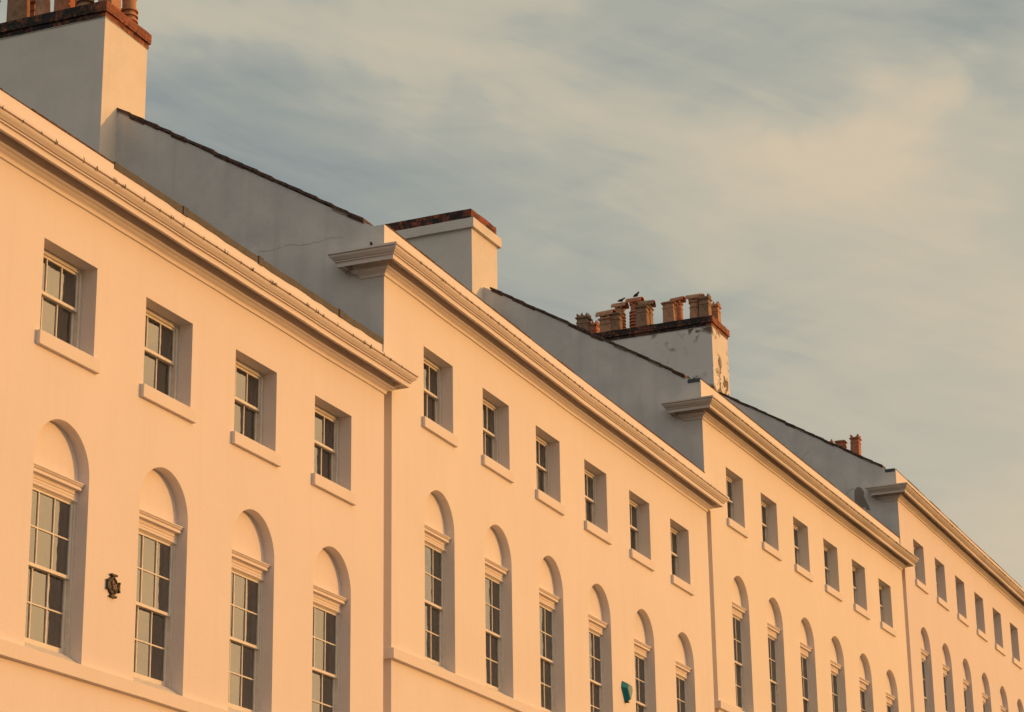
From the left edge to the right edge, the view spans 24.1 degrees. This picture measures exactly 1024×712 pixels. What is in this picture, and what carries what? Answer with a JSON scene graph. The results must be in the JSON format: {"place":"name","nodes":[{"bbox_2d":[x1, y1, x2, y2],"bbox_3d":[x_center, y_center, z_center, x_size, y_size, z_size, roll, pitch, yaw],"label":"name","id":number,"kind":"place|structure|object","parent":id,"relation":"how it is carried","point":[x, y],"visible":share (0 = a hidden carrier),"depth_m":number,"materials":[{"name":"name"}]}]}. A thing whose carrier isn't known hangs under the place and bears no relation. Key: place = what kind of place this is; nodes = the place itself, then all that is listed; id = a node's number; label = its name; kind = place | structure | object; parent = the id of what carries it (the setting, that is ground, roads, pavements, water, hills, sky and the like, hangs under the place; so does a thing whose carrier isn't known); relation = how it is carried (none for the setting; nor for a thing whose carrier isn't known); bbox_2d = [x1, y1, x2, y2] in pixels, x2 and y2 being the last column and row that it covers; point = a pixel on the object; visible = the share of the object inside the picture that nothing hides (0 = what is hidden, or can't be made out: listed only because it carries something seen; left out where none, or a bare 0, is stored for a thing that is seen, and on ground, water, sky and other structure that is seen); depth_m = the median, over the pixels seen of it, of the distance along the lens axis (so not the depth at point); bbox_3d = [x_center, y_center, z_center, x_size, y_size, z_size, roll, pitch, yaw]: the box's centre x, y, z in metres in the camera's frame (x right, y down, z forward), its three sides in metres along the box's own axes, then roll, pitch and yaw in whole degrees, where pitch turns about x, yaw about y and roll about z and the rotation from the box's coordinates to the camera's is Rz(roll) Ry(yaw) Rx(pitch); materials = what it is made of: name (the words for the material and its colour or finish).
{"place":"outdoors","nodes":[
{"label":"outdoors","id":0,"kind":"place"},
{"bbox_2d":[0,0,1023,590],"label":"sky","id":1,"kind":"structure","parent":0,"point":[844,179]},
{"bbox_3d":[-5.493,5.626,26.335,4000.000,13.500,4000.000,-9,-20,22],"label":"ground","id":2,"kind":"structure","parent":0,"visible":0},
{"bbox_2d":[0,87,418,711],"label":"terraced house","id":3,"kind":"structure","parent":2,"relation":"on","point":[190,429],"depth_m":30.82,"materials":[{"name":"paint"}]},
{"bbox_2d":[24,463,84,662],"bbox_3d":[-5.568,2.501,28.089,0.514,2.315,1.400,-9,-20,22],"label":"arched window","id":4,"kind":"structure","parent":3,"relation":"in","point":[43,574],"depth_m":28.45,"materials":[{"name":"paint"}]},
{"bbox_2d":[36,249,100,373],"bbox_3d":[-5.553,-0.577,29.076,0.541,1.364,1.302,-9,-20,22],"label":"sash window","id":5,"kind":"structure","parent":3,"relation":"in","point":[49,335],"depth_m":29.36,"materials":[{"name":"paint"}]},
{"bbox_2d":[106,573,120,598],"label":"wall mark","id":6,"kind":"structure","parent":3,"relation":"attached to","point":[113,585],"depth_m":28.98,"materials":[{"name":"metal"}]},
{"bbox_2d":[133,509,183,694],"bbox_3d":[-4.597,3.094,30.067,0.375,2.203,1.198,-9,-20,22],"label":"arched window","id":7,"kind":"structure","parent":3,"relation":"in","point":[147,551],"depth_m":30.42,"materials":[{"name":"paint"}]},
{"bbox_2d":[140,308,196,423],"bbox_3d":[-4.563,0.073,31.050,0.379,1.364,1.302,-9,-20,22],"label":"sash window","id":8,"kind":"structure","parent":3,"relation":"in","point":[168,402],"depth_m":31.24,"materials":[{"name":"paint"}]},
{"bbox_2d":[228,549,270,711],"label":"arched window","id":9,"kind":"structure","parent":3,"relation":"in","point":[236,643],"depth_m":32.43,"materials":[{"name":"paint"}]},
{"bbox_2d":[231,359,280,466],"bbox_3d":[-3.737,0.736,33.133,0.601,1.413,1.370,-9,-20,22],"label":"sash window","id":10,"kind":"structure","parent":3,"relation":"in","point":[240,437],"depth_m":33.47,"materials":[{"name":"paint"}]},
{"bbox_2d":[312,584,347,711],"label":"arched window","id":11,"kind":"structure","parent":3,"relation":"in","point":[320,593],"depth_m":34.50,"materials":[{"name":"paint"}]},
{"bbox_2d":[312,405,356,505],"bbox_3d":[-2.733,1.396,35.057,0.379,1.364,1.302,-9,-20,22],"label":"sash window","id":12,"kind":"structure","parent":3,"relation":"in","point":[331,486],"depth_m":35.29,"materials":[{"name":"paint"}]},
{"bbox_2d":[0,0,729,711],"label":"terraced house","id":13,"kind":"structure","parent":2,"relation":"on","point":[544,532],"depth_m":40.55,"materials":[{"name":"paint"}]},
{"bbox_2d":[425,524,450,669],"bbox_3d":[-1.383,3.912,37.880,0.514,2.340,1.319,-8,-20,21],"label":"arched window","id":14,"kind":"structure","parent":13,"relation":"in","point":[431,534],"depth_m":38.25,"materials":[{"name":"paint"}]},
{"bbox_2d":[422,357,457,447],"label":"sash window","id":15,"kind":"structure","parent":13,"relation":"in","point":[435,427],"depth_m":39.10,"materials":[{"name":"paint"}]},
{"bbox_2d":[485,557,508,694],"bbox_3d":[-0.421,4.528,39.927,0.375,2.228,1.198,-8,-20,21],"label":"arched window","id":16,"kind":"structure","parent":13,"relation":"in","point":[493,568],"depth_m":40.33,"materials":[{"name":"paint"}]},
{"bbox_2d":[482,398,513,482],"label":"sash window","id":17,"kind":"structure","parent":13,"relation":"in","point":[492,464],"depth_m":41.32,"materials":[{"name":"paint"}]},
{"bbox_2d":[535,435,564,515],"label":"sash window","id":18,"kind":"structure","parent":13,"relation":"in","point":[544,497],"depth_m":43.38,"materials":[{"name":"paint"}]},
{"bbox_2d":[539,587,560,711],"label":"arched window","id":19,"kind":"structure","parent":13,"relation":"in","point":[545,596],"depth_m":42.44,"materials":[{"name":"paint"}]},
{"bbox_2d":[584,468,611,544],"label":"sash window","id":20,"kind":"structure","parent":13,"relation":"in","point":[591,527],"depth_m":45.47,"materials":[{"name":"paint"}]},
{"bbox_2d":[588,614,607,711],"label":"arched window","id":21,"kind":"structure","parent":13,"relation":"in","point":[594,623],"depth_m":44.59,"materials":[{"name":"paint"}]},
{"bbox_2d":[621,681,632,702],"bbox_3d":[2.175,6.330,45.112,0.112,0.388,0.411,-8,-20,22],"label":"alarm box","id":22,"kind":"object","parent":13,"relation":"attached to","point":[627,690],"visible":1,"depth_m":45.02,"materials":[{"name":"teal plastic"}]},
{"bbox_2d":[629,498,654,570],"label":"sash window","id":23,"kind":"structure","parent":13,"relation":"in","point":[636,555],"depth_m":47.61,"materials":[{"name":"paint"}]},
{"bbox_2d":[634,638,651,711],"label":"arched window","id":24,"kind":"structure","parent":13,"relation":"in","point":[642,701],"depth_m":46.76,"materials":[{"name":"paint"}]},
{"bbox_2d":[670,526,694,595],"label":"sash window","id":25,"kind":"structure","parent":13,"relation":"in","point":[676,579],"depth_m":49.72,"materials":[{"name":"paint"}]},
{"bbox_2d":[675,660,690,711],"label":"arched window","id":26,"kind":"structure","parent":13,"relation":"in","point":[682,683],"depth_m":48.93,"materials":[{"name":"paint"}]},
{"bbox_2d":[384,209,918,711],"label":"terraced house","id":27,"kind":"structure","parent":2,"relation":"on","point":[808,563],"depth_m":55.29,"materials":[{"name":"paint"}]},
{"bbox_2d":[726,475,748,537],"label":"sash window","id":28,"kind":"structure","parent":27,"relation":"in","point":[731,522],"depth_m":53.80,"materials":[{"name":"paint"}]},
{"bbox_2d":[732,601,746,711],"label":"arched window","id":29,"kind":"structure","parent":27,"relation":"in","point":[738,626],"depth_m":52.75,"materials":[{"name":"paint"}]},
{"bbox_2d":[761,500,782,560],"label":"sash window","id":30,"kind":"structure","parent":27,"relation":"in","point":[766,546],"depth_m":55.92,"materials":[{"name":"paint"}]},
{"bbox_2d":[767,622,780,711],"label":"arched window","id":31,"kind":"structure","parent":27,"relation":"in","point":[771,629],"depth_m":54.88,"materials":[{"name":"paint"}]},
{"bbox_2d":[793,524,813,581],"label":"sash window","id":32,"kind":"structure","parent":27,"relation":"in","point":[798,568],"depth_m":58.00,"materials":[{"name":"paint"}]},
{"bbox_2d":[800,642,811,711],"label":"arched window","id":33,"kind":"structure","parent":27,"relation":"in","point":[804,648],"depth_m":57.02,"materials":[{"name":"paint"}]},
{"bbox_2d":[824,546,842,601],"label":"sash window","id":34,"kind":"structure","parent":27,"relation":"in","point":[828,588],"depth_m":60.08,"materials":[{"name":"paint"}]},
{"bbox_2d":[830,659,841,711],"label":"arched window","id":35,"kind":"structure","parent":27,"relation":"in","point":[835,684],"depth_m":59.16,"materials":[{"name":"paint"}]},
{"bbox_2d":[852,566,870,619],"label":"sash window","id":36,"kind":"structure","parent":27,"relation":"in","point":[857,608],"depth_m":62.17,"materials":[{"name":"paint"}]},
{"bbox_2d":[859,676,869,711],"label":"arched window","id":37,"kind":"structure","parent":27,"relation":"in","point":[863,699],"depth_m":61.29,"materials":[{"name":"paint"}]},
{"bbox_2d":[879,585,896,636],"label":"sash window","id":38,"kind":"structure","parent":27,"relation":"in","point":[884,626],"depth_m":64.24,"materials":[{"name":"paint"}]},
{"bbox_2d":[886,692,895,711],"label":"arched window","id":39,"kind":"structure","parent":27,"relation":"in","point":[889,698],"depth_m":63.27,"materials":[{"name":"paint"}]},
{"bbox_2d":[575,293,1023,711],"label":"terraced house","id":40,"kind":"structure","parent":2,"relation":"on","point":[963,595],"depth_m":70.04,"materials":[{"name":"paint"}]},
{"bbox_2d":[913,546,928,593],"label":"sash window","id":41,"kind":"structure","parent":40,"relation":"in","point":[919,584],"depth_m":67.77,"materials":[{"name":"paint"}]},
{"bbox_2d":[921,648,928,711],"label":"arched window","id":42,"kind":"structure","parent":40,"relation":"in","point":[924,654],"depth_m":67.22,"materials":[{"name":"paint"}]},
{"bbox_2d":[935,565,949,610],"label":"sash window","id":43,"kind":"structure","parent":40,"relation":"in","point":[939,600],"depth_m":70.02,"materials":[{"name":"paint"}]},
{"bbox_2d":[942,663,949,711],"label":"arched window","id":44,"kind":"structure","parent":40,"relation":"in","point":[945,669],"depth_m":69.40,"materials":[{"name":"paint"}]},
{"bbox_2d":[955,582,969,626],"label":"sash window","id":45,"kind":"structure","parent":40,"relation":"in","point":[960,617],"depth_m":72.08,"materials":[{"name":"paint"}]},
{"bbox_2d":[963,678,969,711],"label":"arched window","id":46,"kind":"structure","parent":40,"relation":"in","point":[965,683],"depth_m":71.59,"materials":[{"name":"paint"}]},
{"bbox_2d":[975,599,987,641],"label":"sash window","id":47,"kind":"structure","parent":40,"relation":"in","point":[979,632],"depth_m":74.19,"materials":[{"name":"paint"}]},
{"bbox_2d":[982,692,988,711],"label":"arched window","id":48,"kind":"structure","parent":40,"relation":"in","point":[984,696],"depth_m":73.77,"materials":[{"name":"paint"}]},
{"bbox_2d":[993,614,1005,655],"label":"sash window","id":49,"kind":"structure","parent":40,"relation":"in","point":[997,647],"depth_m":76.27,"materials":[{"name":"paint"}]},
{"bbox_2d":[1010,629,1022,669],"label":"sash window","id":50,"kind":"structure","parent":40,"relation":"in","point":[1015,661],"depth_m":78.37,"materials":[{"name":"paint"}]}
]}

